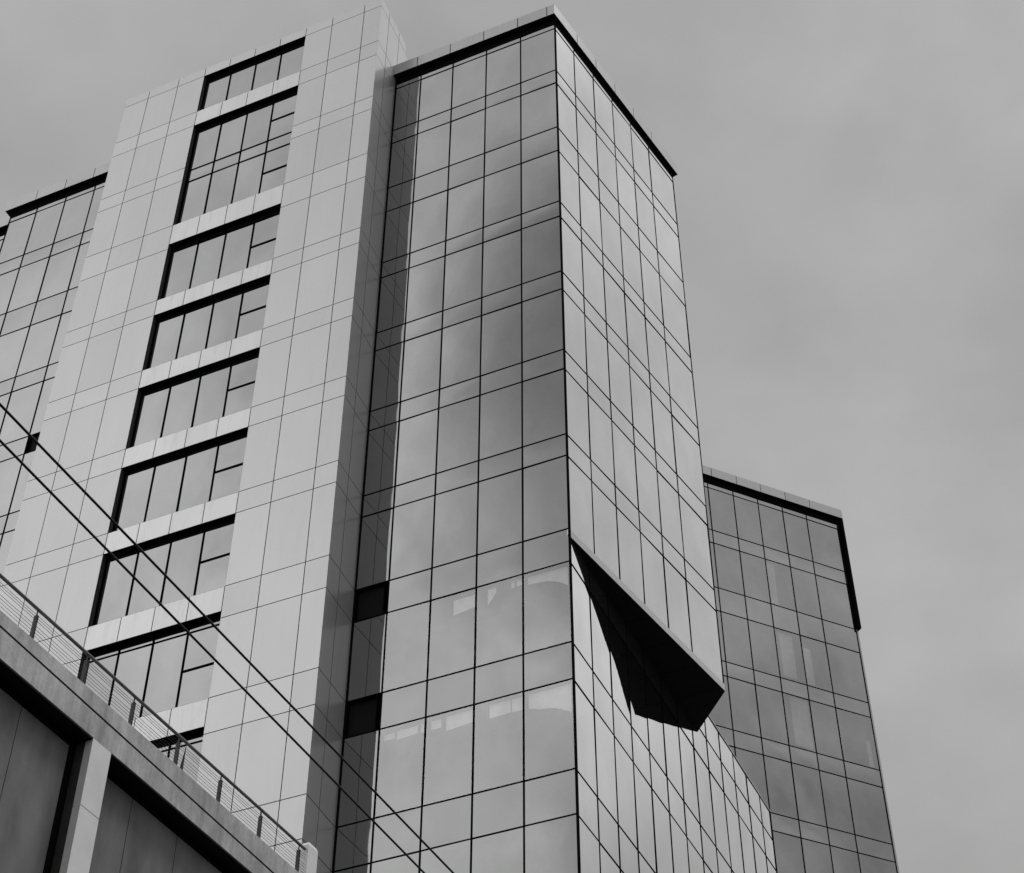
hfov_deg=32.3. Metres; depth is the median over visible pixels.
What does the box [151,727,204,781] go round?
window
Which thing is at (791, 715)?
glass building
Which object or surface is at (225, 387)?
window
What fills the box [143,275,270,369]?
window
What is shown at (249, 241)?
window
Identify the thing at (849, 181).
sky
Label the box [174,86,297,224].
window
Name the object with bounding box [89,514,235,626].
window
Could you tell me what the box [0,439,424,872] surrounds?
power cable
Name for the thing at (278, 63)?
window
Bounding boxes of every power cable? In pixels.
[0,403,453,872]
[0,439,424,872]
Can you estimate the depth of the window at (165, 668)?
54.20 m
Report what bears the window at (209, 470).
in the office tower
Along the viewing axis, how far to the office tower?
59.77 m
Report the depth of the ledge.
12.96 m
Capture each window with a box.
[78,612,220,720]
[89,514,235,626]
[109,428,247,532]
[126,348,259,448]
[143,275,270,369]
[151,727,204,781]
[158,204,280,299]
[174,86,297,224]
[198,37,305,110]
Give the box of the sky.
[0,0,1023,872]
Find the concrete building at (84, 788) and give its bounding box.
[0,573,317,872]
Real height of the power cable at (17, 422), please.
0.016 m
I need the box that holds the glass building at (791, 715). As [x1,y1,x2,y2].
[702,465,898,872]
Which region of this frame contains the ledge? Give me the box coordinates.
[0,625,273,872]
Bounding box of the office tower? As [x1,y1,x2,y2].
[0,0,776,872]

